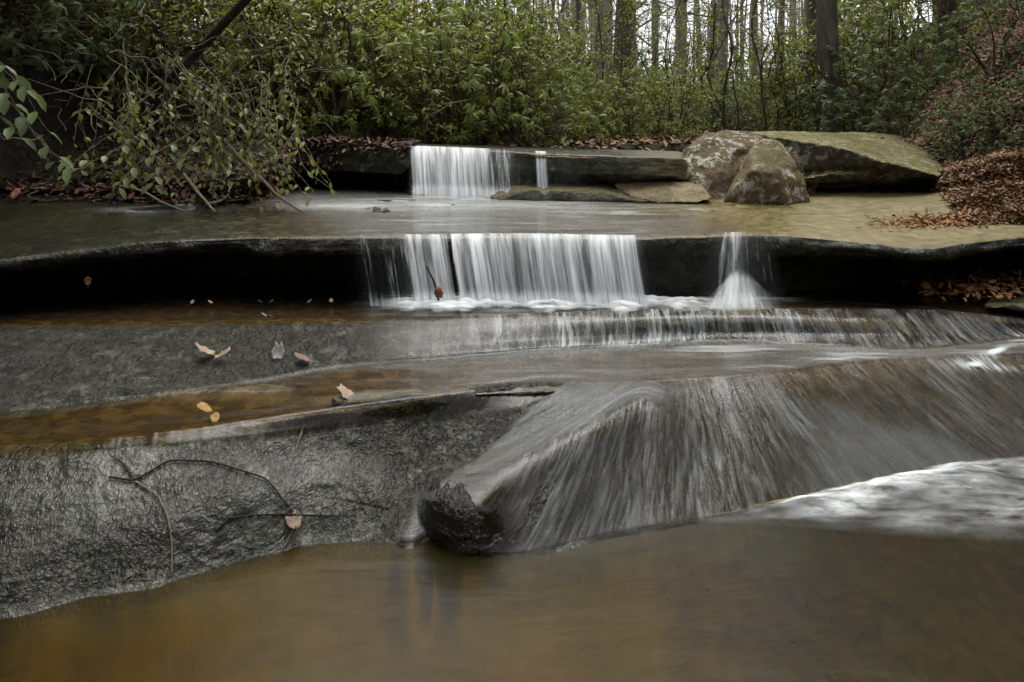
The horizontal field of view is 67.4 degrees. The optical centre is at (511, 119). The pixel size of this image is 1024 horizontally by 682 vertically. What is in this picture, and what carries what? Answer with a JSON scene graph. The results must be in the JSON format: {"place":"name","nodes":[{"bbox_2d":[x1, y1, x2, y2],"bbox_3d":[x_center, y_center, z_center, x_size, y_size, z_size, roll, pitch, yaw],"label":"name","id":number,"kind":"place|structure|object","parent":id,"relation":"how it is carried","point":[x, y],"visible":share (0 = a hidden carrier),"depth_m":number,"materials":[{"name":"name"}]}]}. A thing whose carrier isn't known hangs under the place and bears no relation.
{"place":"outdoors","nodes":[
{"label":"outdoors","id":0,"kind":"place"},
{"bbox_2d":[0,135,1023,618],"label":"streambed rock","id":1,"kind":"object","parent":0,"point":[710,421],"visible":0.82,"depth_m":3.04,"materials":[{"name":"stone"}]},
{"bbox_2d":[0,62,74,183],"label":"leafy branch","id":2,"kind":"object","parent":1,"relation":"on","point":[21,123],"visible":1,"depth_m":2.88,"materials":[{"name":"green plant"}]},
{"bbox_2d":[0,0,226,192],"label":"bare twigs","id":3,"kind":"object","parent":1,"relation":"on","point":[116,50],"visible":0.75,"depth_m":4.84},
{"bbox_2d":[53,55,177,200],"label":"trailing stems","id":4,"kind":"object","parent":1,"relation":"on","point":[118,132],"visible":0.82,"depth_m":4.53,"materials":[{"name":"green plant"}]},
{"bbox_2d":[45,117,204,199],"bbox_3d":[-1.952,0.201,4.093,0.391,0.423,0.867,0,0,28],"label":"leafy branch","id":5,"kind":"object","parent":1,"relation":"on","point":[134,173],"visible":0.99,"depth_m":4.01,"materials":[{"name":"green plant"}]},
{"bbox_2d":[76,0,256,174],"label":"bare twigs","id":6,"kind":"object","parent":1,"relation":"on","point":[176,51],"visible":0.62,"depth_m":5.07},
{"bbox_2d":[0,131,346,204],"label":"leaf litter","id":7,"kind":"object","parent":1,"relation":"on","point":[99,189],"visible":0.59,"depth_m":4.77,"materials":[{"name":"plant"}]},
{"bbox_2d":[185,56,309,206],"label":"trailing stems","id":8,"kind":"object","parent":7,"relation":"on","point":[255,116],"visible":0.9,"depth_m":4.52,"materials":[{"name":"green plant"}]},
{"bbox_2d":[124,53,240,195],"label":"trailing stems","id":9,"kind":"object","parent":1,"relation":"on","point":[177,136],"visible":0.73,"depth_m":4.61,"materials":[{"name":"green plant"}]},
{"bbox_2d":[147,0,251,163],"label":"leaning trunk","id":10,"kind":"object","parent":1,"relation":"on","point":[220,27],"visible":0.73,"depth_m":4.71,"materials":[{"name":"brown plant"}]},
{"bbox_2d":[121,56,263,210],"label":"trailing stems","id":11,"kind":"object","parent":10,"relation":"hanging from","point":[208,159],"visible":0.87,"depth_m":4.53,"materials":[{"name":"green plant"}]},
{"bbox_2d":[108,457,293,512],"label":"twig","id":12,"kind":"object","parent":1,"relation":"on","point":[161,464],"visible":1,"depth_m":2.29,"materials":[{"name":"wood"}]},
{"bbox_2d":[210,52,342,197],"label":"trailing stems","id":13,"kind":"object","parent":1,"relation":"on","point":[296,130],"visible":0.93,"depth_m":4.58,"materials":[{"name":"green plant"}]},
{"bbox_2d":[216,513,340,530],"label":"twig","id":14,"kind":"object","parent":1,"relation":"on","point":[250,515],"visible":1,"depth_m":2.25,"materials":[{"name":"wood"}]},
{"bbox_2d":[277,134,420,163],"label":"leaf litter","id":15,"kind":"object","parent":1,"relation":"on","point":[387,141],"visible":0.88,"depth_m":5.31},
{"bbox_2d":[331,385,562,403],"bbox_3d":[-0.233,0.981,2.774,0.828,0.044,0.193,0,0,-10],"label":"rock rim","id":16,"kind":"object","parent":1,"relation":"on","point":[375,397],"visible":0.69,"depth_m":2.69,"materials":[{"name":"stone"}]},
{"bbox_2d":[417,39,522,146],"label":"crooked branch","id":17,"kind":"object","parent":1,"relation":"on","point":[501,122],"visible":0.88,"depth_m":6.00,"materials":[{"name":"brown plant"}]},
{"bbox_2d":[408,233,647,308],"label":"waterfall","id":18,"kind":"structure","parent":1,"relation":"on","point":[603,295],"depth_m":3.60,"materials":[{"name":"white liquid"}]},
{"bbox_2d":[491,183,649,202],"bbox_3d":[0.367,0.475,4.888,0.996,0.155,0.528,0,0,0],"label":"flat rock","id":19,"kind":"object","parent":1,"relation":"on","point":[574,192],"visible":0.78,"depth_m":4.67,"materials":[{"name":"stone"}]},
{"bbox_2d":[614,180,712,202],"bbox_3d":[0.943,0.467,4.841,0.610,0.162,0.527,0,0,0],"label":"flat rock","id":20,"kind":"object","parent":1,"relation":"on","point":[665,191],"visible":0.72,"depth_m":4.69,"materials":[{"name":"stone"}]},
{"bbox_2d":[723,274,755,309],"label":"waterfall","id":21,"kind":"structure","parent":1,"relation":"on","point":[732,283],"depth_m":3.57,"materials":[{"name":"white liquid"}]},
{"bbox_2d":[682,130,819,198],"bbox_3d":[1.857,0.360,5.866,0.942,0.569,2.388,0,0,22],"label":"boulder","id":22,"kind":"object","parent":1,"relation":"on","point":[714,160],"visible":0.35,"depth_m":5.08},
{"bbox_2d":[724,139,809,204],"bbox_3d":[1.639,0.343,4.926,0.501,0.434,0.822,0,0,20],"label":"boulder","id":23,"kind":"object","parent":1,"relation":"on","point":[768,172],"visible":0.95,"depth_m":4.63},
{"bbox_2d":[746,131,942,183],"bbox_3d":[2.621,0.411,5.925,1.356,0.641,2.374,0,0,24],"label":"boulder","id":24,"kind":"object","parent":1,"relation":"on","point":[853,157],"visible":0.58,"depth_m":5.05,"materials":[{"name":"stone"}]},
{"bbox_2d":[855,205,1018,232],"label":"leaf litter","id":25,"kind":"object","parent":1,"relation":"on","point":[926,220],"visible":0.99,"depth_m":4.00,"materials":[{"name":"dry brown leaf"}]},
{"bbox_2d":[900,268,1023,301],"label":"leaf litter","id":26,"kind":"object","parent":1,"relation":"on","point":[982,285],"visible":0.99,"depth_m":3.87,"materials":[{"name":"dry brown leaf"}]},
{"bbox_2d":[927,146,1023,224],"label":"leaf litter","id":27,"kind":"object","parent":1,"relation":"on","point":[992,189],"visible":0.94,"depth_m":4.40,"materials":[{"name":"plant"}]},
{"bbox_2d":[984,297,1023,310],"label":"flat rock","id":28,"kind":"object","parent":1,"relation":"on","point":[1015,304],"visible":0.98,"depth_m":3.56,"materials":[{"name":"stone"}]},
{"bbox_2d":[0,463,1023,681],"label":"pool water","id":29,"kind":"structure","parent":0,"point":[922,580],"depth_m":1.95,"materials":[{"name":"liquid"}]},
{"bbox_2d":[772,461,963,510],"bbox_3d":[1.772,1.221,2.530,2.722,0.047,0.525,0,0,-7],"label":"foam","id":30,"kind":"object","parent":29,"relation":"on","point":[870,482],"visible":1,"depth_m":2.56,"materials":[{"name":"white"}]},
{"bbox_2d":[0,0,1023,281],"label":"ground","id":31,"kind":"structure","parent":0,"point":[16,156],"depth_m":5.68,"materials":[{"name":"soil"}]},
{"bbox_2d":[0,0,150,79],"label":"evergreen bush","id":32,"kind":"object","parent":31,"relation":"on","point":[7,31],"visible":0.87,"depth_m":5.25,"materials":[{"name":"green plant"}]},
{"bbox_2d":[3,0,195,80],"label":"evergreen bush","id":33,"kind":"object","parent":31,"relation":"on","point":[53,47],"visible":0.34,"depth_m":6.03,"materials":[{"name":"green plant"}]},
{"bbox_2d":[0,0,224,102],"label":"evergreen bush","id":34,"kind":"object","parent":31,"relation":"on","point":[131,65],"visible":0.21,"depth_m":6.52,"materials":[{"name":"green plant"}]},
{"bbox_2d":[1,0,337,135],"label":"evergreen bush","id":35,"kind":"object","parent":31,"relation":"on","point":[66,58],"visible":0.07,"depth_m":6.81,"materials":[{"name":"green plant"}]},
{"bbox_2d":[37,0,309,137],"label":"overhanging bush","id":36,"kind":"object","parent":31,"relation":"on","point":[156,29],"visible":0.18,"depth_m":6.33,"materials":[{"name":"green plant"}]},
{"bbox_2d":[57,0,363,140],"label":"overhanging bush","id":37,"kind":"object","parent":31,"relation":"on","point":[170,54],"visible":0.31,"depth_m":6.11,"materials":[{"name":"green plant"}]},
{"bbox_2d":[178,0,373,140],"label":"laurel bush","id":38,"kind":"object","parent":31,"relation":"on","point":[314,21],"visible":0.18,"depth_m":6.35,"materials":[{"name":"green plant"}]},
{"bbox_2d":[165,0,409,138],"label":"rhododendron bush","id":39,"kind":"object","parent":31,"relation":"on","point":[178,103],"visible":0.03,"depth_m":7.31,"materials":[{"name":"green plant"}]},
{"bbox_2d":[169,0,424,141],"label":"overhanging bush","id":40,"kind":"object","parent":31,"relation":"on","point":[338,111],"visible":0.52,"depth_m":6.09,"materials":[{"name":"green plant"}]},
{"bbox_2d":[164,0,456,150],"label":"bare twigs","id":41,"kind":"object","parent":40,"relation":"attached to","point":[323,69],"visible":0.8,"depth_m":4.90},
{"bbox_2d":[221,0,437,139],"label":"rhododendron bush","id":42,"kind":"object","parent":31,"relation":"on","point":[371,100],"visible":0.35,"depth_m":6.28,"materials":[{"name":"green plant"}]},
{"bbox_2d":[247,0,435,137],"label":"rhododendron bush","id":43,"kind":"object","parent":31,"relation":"on","point":[352,122],"visible":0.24,"depth_m":6.41,"materials":[{"name":"green plant"}]},
{"bbox_2d":[263,0,465,138],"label":"rhododendron bush","id":44,"kind":"object","parent":31,"relation":"on","point":[403,15],"visible":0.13,"depth_m":6.93,"materials":[{"name":"green plant"}]},
{"bbox_2d":[275,0,454,136],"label":"laurel bush","id":45,"kind":"object","parent":31,"relation":"on","point":[410,3],"visible":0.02,"depth_m":7.64,"materials":[{"name":"green plant"}]},
{"bbox_2d":[350,26,479,142],"bbox_3d":[-0.919,-0.196,7.166,1.301,1.343,1.484,0,0,-1],"label":"rhododendron bush","id":46,"kind":"object","parent":31,"relation":"on","point":[362,65],"visible":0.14,"depth_m":6.79,"materials":[{"name":"green plant"}]},
{"bbox_2d":[370,0,511,137],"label":"laurel bush","id":47,"kind":"object","parent":31,"relation":"on","point":[456,16],"visible":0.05,"depth_m":8.01,"materials":[{"name":"green plant"}]},
{"bbox_2d":[367,7,516,143],"bbox_3d":[-0.572,-0.280,6.494,1.306,1.274,1.289,0,0,-18],"label":"laurel bush","id":48,"kind":"object","parent":31,"relation":"on","point":[421,129],"visible":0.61,"depth_m":6.36,"materials":[{"name":"green plant"}]},
{"bbox_2d":[364,0,565,144],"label":"rhododendron bush","id":49,"kind":"object","parent":31,"relation":"on","point":[473,82],"visible":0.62,"depth_m":6.30,"materials":[{"name":"green plant"}]},
{"bbox_2d":[382,0,557,131],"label":"rhododendron bush","id":50,"kind":"object","parent":31,"relation":"on","point":[439,3],"visible":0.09,"depth_m":8.02,"materials":[{"name":"green plant"}]},
{"bbox_2d":[425,13,557,144],"bbox_3d":[-0.218,-0.268,6.952,1.334,1.358,1.305,0,0,10],"label":"laurel bush","id":51,"kind":"object","parent":31,"relation":"on","point":[450,100],"visible":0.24,"depth_m":6.69,"materials":[{"name":"green plant"}]},
{"bbox_2d":[411,0,572,130],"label":"rhododendron bush","id":52,"kind":"object","parent":31,"relation":"on","point":[543,15],"visible":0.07,"depth_m":8.10,"materials":[{"name":"green plant"}]},
{"bbox_2d":[436,0,586,131],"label":"laurel bush","id":53,"kind":"object","parent":31,"relation":"on","point":[551,14],"visible":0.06,"depth_m":8.25,"materials":[{"name":"green plant"}]},
{"bbox_2d":[469,0,554,138],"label":"thin sapling","id":54,"kind":"object","parent":31,"relation":"on","point":[510,12],"visible":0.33,"depth_m":7.33,"materials":[{"name":"green plant"}]},
{"bbox_2d":[453,17,615,148],"bbox_3d":[0.172,-0.202,6.521,1.401,1.267,1.228,0,0,9],"label":"rhododendron bush","id":55,"kind":"object","parent":31,"relation":"on","point":[515,118],"visible":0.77,"depth_m":6.35,"materials":[{"name":"green plant"}]},
{"bbox_2d":[173,88,907,150],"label":"leaf litter","id":56,"kind":"object","parent":31,"relation":"on","point":[618,142],"visible":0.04,"depth_m":6.57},
{"bbox_2d":[473,0,609,137],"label":"laurel bush","id":57,"kind":"object","parent":31,"relation":"on","point":[592,67],"visible":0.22,"depth_m":8.17,"materials":[{"name":"green plant"}]},
{"bbox_2d":[523,98,586,142],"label":"evergreen bush","id":58,"kind":"object","parent":31,"relation":"on","point":[552,115],"visible":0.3,"depth_m":7.17,"materials":[{"name":"green plant"}]},
{"bbox_2d":[526,65,615,140],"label":"rhododendron bush","id":59,"kind":"object","parent":31,"relation":"on","point":[598,94],"visible":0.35,"depth_m":7.54,"materials":[{"name":"green plant"}]},
{"bbox_2d":[510,0,675,87],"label":"bare tree","id":60,"kind":"object","parent":31,"relation":"on","point":[610,41],"visible":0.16,"depth_m":17.07,"materials":[{"name":"brown plant"}]},
{"bbox_2d":[570,0,615,106],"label":"thin sapling","id":61,"kind":"object","parent":31,"relation":"on","point":[590,4],"visible":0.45,"depth_m":11.79,"materials":[{"name":"green plant"}]},
{"bbox_2d":[578,83,633,140],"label":"laurel bush","id":62,"kind":"object","parent":31,"relation":"on","point":[613,134],"visible":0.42,"depth_m":7.76,"materials":[{"name":"green plant"}]},
{"bbox_2d":[553,0,661,124],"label":"bare tree","id":63,"kind":"object","parent":31,"relation":"on","point":[601,6],"visible":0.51,"depth_m":13.41,"materials":[{"name":"brown plant"}]},
{"bbox_2d":[568,0,658,76],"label":"bare tree","id":64,"kind":"object","parent":31,"relation":"on","point":[653,39],"visible":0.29,"depth_m":15.95,"materials":[{"name":"brown plant"}]},
{"bbox_2d":[577,0,650,133],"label":"thin sapling","id":65,"kind":"object","parent":31,"relation":"on","point":[600,31],"visible":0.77,"depth_m":8.31,"materials":[{"name":"green plant"}]},
{"bbox_2d":[605,0,633,126],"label":"bare tree","id":66,"kind":"object","parent":31,"relation":"on","point":[617,31],"visible":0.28,"depth_m":11.10,"materials":[{"name":"brown plant"}]},
{"bbox_2d":[596,0,654,134],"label":"thin sapling","id":67,"kind":"object","parent":31,"relation":"on","point":[621,57],"visible":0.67,"depth_m":8.64,"materials":[{"name":"green plant"}]},
{"bbox_2d":[590,56,672,132],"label":"laurel bush","id":68,"kind":"object","parent":31,"relation":"on","point":[638,121],"visible":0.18,"depth_m":9.44,"materials":[{"name":"green plant"}]},
{"bbox_2d":[589,67,684,139],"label":"rhododendron bush","id":69,"kind":"object","parent":31,"relation":"on","point":[633,97],"visible":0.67,"depth_m":7.34,"materials":[{"name":"green plant"}]},
{"bbox_2d":[615,0,673,132],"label":"thin sapling","id":70,"kind":"object","parent":31,"relation":"on","point":[646,31],"visible":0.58,"depth_m":9.18,"materials":[{"name":"green plant"}]},
{"bbox_2d":[410,0,902,122],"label":"undergrowth","id":71,"kind":"object","parent":31,"relation":"on","point":[645,60],"depth_m":17.26,"materials":[{"name":"green plant"}]},
{"bbox_2d":[394,0,929,80],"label":"woods","id":72,"kind":"object","parent":31,"relation":"on","point":[762,10],"visible":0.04,"depth_m":54.94,"materials":[{"name":"grey plant"}]},
{"bbox_2d":[624,75,701,133],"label":"rhododendron bush","id":73,"kind":"object","parent":31,"relation":"on","point":[650,100],"visible":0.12,"depth_m":9.69,"materials":[{"name":"green plant"}]},
{"bbox_2d":[633,0,693,135],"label":"thin sapling","id":74,"kind":"object","parent":31,"relation":"on","point":[673,42],"visible":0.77,"depth_m":8.22,"materials":[{"name":"green plant"}]},
{"bbox_2d":[620,58,720,140],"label":"laurel bush","id":75,"kind":"object","parent":31,"relation":"on","point":[682,130],"visible":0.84,"depth_m":7.07,"materials":[{"name":"green plant"}]},
{"bbox_2d":[649,1,698,128],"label":"thin sapling","id":76,"kind":"object","parent":31,"relation":"on","point":[670,63],"visible":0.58,"depth_m":10.46,"materials":[{"name":"green plant"}]},
{"bbox_2d":[674,0,686,112],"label":"bare tree","id":77,"kind":"object","parent":31,"relation":"on","point":[679,37],"visible":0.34,"depth_m":12.91,"materials":[{"name":"brown plant"}]},
{"bbox_2d":[641,0,734,122],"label":"bare tree","id":78,"kind":"object","parent":31,"relation":"on","point":[723,55],"visible":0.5,"depth_m":14.45,"materials":[{"name":"brown plant"}]},
{"bbox_2d":[669,0,724,132],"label":"thin sapling","id":79,"kind":"object","parent":31,"relation":"on","point":[700,24],"visible":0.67,"depth_m":9.63,"materials":[{"name":"green plant"}]},
{"bbox_2d":[675,1,727,122],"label":"thin sapling","id":80,"kind":"object","parent":31,"relation":"on","point":[702,37],"visible":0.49,"depth_m":11.06,"materials":[{"name":"green plant"}]},
{"bbox_2d":[677,0,762,129],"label":"thin sapling","id":81,"kind":"object","parent":31,"relation":"on","point":[730,62],"visible":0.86,"depth_m":8.54,"materials":[{"name":"green plant"}]},
{"bbox_2d":[692,92,759,131],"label":"evergreen bush","id":82,"kind":"object","parent":31,"relation":"on","point":[727,114],"visible":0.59,"depth_m":9.26,"materials":[{"name":"green plant"}]},
{"bbox_2d":[696,0,767,130],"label":"thin sapling","id":83,"kind":"object","parent":31,"relation":"on","point":[732,91],"visible":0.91,"depth_m":8.22,"materials":[{"name":"green plant"}]},
{"bbox_2d":[711,68,795,125],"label":"evergreen bush","id":84,"kind":"object","parent":31,"relation":"on","point":[741,79],"visible":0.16,"depth_m":13.13,"materials":[{"name":"green plant"}]},
{"bbox_2d":[718,85,796,131],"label":"evergreen bush","id":85,"kind":"object","parent":31,"relation":"on","point":[757,124],"visible":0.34,"depth_m":9.06,"materials":[{"name":"green plant"}]},
{"bbox_2d":[718,0,801,130],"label":"thin sapling","id":86,"kind":"object","parent":31,"relation":"on","point":[755,53],"visible":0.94,"depth_m":7.83,"materials":[{"name":"green plant"}]},
{"bbox_2d":[749,0,814,130],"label":"thin sapling","id":87,"kind":"object","parent":31,"relation":"on","point":[777,122],"visible":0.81,"depth_m":7.86,"materials":[{"name":"green plant"}]},
{"bbox_2d":[728,19,885,131],"bbox_3d":[3.140,-0.307,7.998,1.504,1.472,1.533,0,0,-38],"label":"laurel bush","id":88,"kind":"object","parent":31,"relation":"on","point":[789,125],"visible":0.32,"depth_m":7.94,"materials":[{"name":"green plant"}]},
{"bbox_2d":[806,0,815,131],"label":"bare tree","id":89,"kind":"object","parent":31,"relation":"on","point":[810,14],"visible":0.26,"depth_m":9.16,"materials":[{"name":"brown plant"}]},
{"bbox_2d":[815,0,841,132],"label":"bare tree","id":90,"kind":"object","parent":31,"relation":"on","point":[826,22],"visible":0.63,"depth_m":7.51,"materials":[{"name":"grey plant"}]},
{"bbox_2d":[763,37,929,135],"bbox_3d":[3.352,-0.230,7.666,1.582,1.211,1.700,0,0,-29],"label":"evergreen bush","id":91,"kind":"object","parent":31,"relation":"on","point":[867,80],"visible":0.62,"depth_m":7.36,"materials":[{"name":"green plant"}]},
{"bbox_2d":[754,0,960,131],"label":"laurel bush","id":92,"kind":"object","parent":31,"relation":"on","point":[864,31],"visible":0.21,"depth_m":9.08,"materials":[{"name":"green plant"}]},
{"bbox_2d":[808,29,973,138],"bbox_3d":[3.580,-0.242,7.226,1.588,1.120,1.446,0,0,-45],"label":"evergreen bush","id":93,"kind":"object","parent":31,"relation":"on","point":[872,125],"visible":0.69,"depth_m":7.04,"materials":[{"name":"green plant"}]},
{"bbox_2d":[805,0,985,100],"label":"laurel bush","id":94,"kind":"object","parent":31,"relation":"on","point":[921,14],"visible":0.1,"depth_m":10.48,"materials":[{"name":"green plant"}]},
{"bbox_2d":[814,0,1008,120],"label":"rhododendron bush","id":95,"kind":"object","parent":31,"relation":"on","point":[870,19],"visible":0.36,"depth_m":8.38,"materials":[{"name":"green plant"}]},
{"bbox_2d":[868,0,1023,162],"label":"bush","id":96,"kind":"object","parent":31,"relation":"on","point":[1000,33],"visible":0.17,"depth_m":6.34,"materials":[{"name":"plant"}]},
{"bbox_2d":[936,0,958,84],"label":"bare tree","id":97,"kind":"object","parent":31,"relation":"on","point":[949,2],"visible":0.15,"depth_m":8.13,"materials":[{"name":"brown plant"}]},
{"bbox_2d":[905,86,1022,161],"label":"evergreen bush","id":98,"kind":"object","parent":31,"relation":"on","point":[955,150],"visible":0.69,"depth_m":5.49,"materials":[{"name":"green plant"}]},
{"bbox_2d":[911,0,1023,82],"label":"evergreen bush","id":99,"kind":"object","parent":31,"relation":"on","point":[1004,47],"visible":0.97,"depth_m":6.01,"materials":[{"name":"green plant"}]},
{"bbox_2d":[947,68,1023,151],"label":"evergreen bush","id":100,"kind":"object","parent":31,"relation":"on","point":[996,128],"visible":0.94,"depth_m":5.14,"materials":[{"name":"green plant"}]},
{"bbox_2d":[0,282,1023,504],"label":"stream water","id":101,"kind":"structure","parent":0,"point":[975,362],"depth_m":3.49,"materials":[{"name":"white liquid"}]},
{"bbox_2d":[397,295,697,308],"bbox_3d":[0.266,0.845,3.519,1.922,0.034,0.321,0,0,0],"label":"foam","id":102,"kind":"object","parent":101,"relation":"on","point":[465,302],"visible":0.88,"depth_m":3.57,"materials":[{"name":"white"}]},
{"bbox_2d":[414,144,613,154],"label":"stream water","id":103,"kind":"structure","parent":0,"point":[546,151],"depth_m":5.11,"materials":[{"name":"white liquid"}]},
{"bbox_2d":[280,183,755,234],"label":"stream water","id":104,"kind":"structure","parent":0,"point":[392,189],"depth_m":4.65,"materials":[{"name":"white liquid"}]},
{"bbox_2d":[222,138,303,212],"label":"dead branch","id":105,"kind":"object","parent":104,"relation":"on","point":[249,167],"visible":0.98,"depth_m":4.46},
{"bbox_2d":[413,146,546,196],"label":"waterfall","id":106,"kind":"structure","parent":104,"relation":"on","point":[460,166],"depth_m":4.90,"materials":[{"name":"white liquid"}]},
{"bbox_2d":[158,0,931,85],"label":"sky","id":107,"kind":"structure","parent":0,"point":[747,26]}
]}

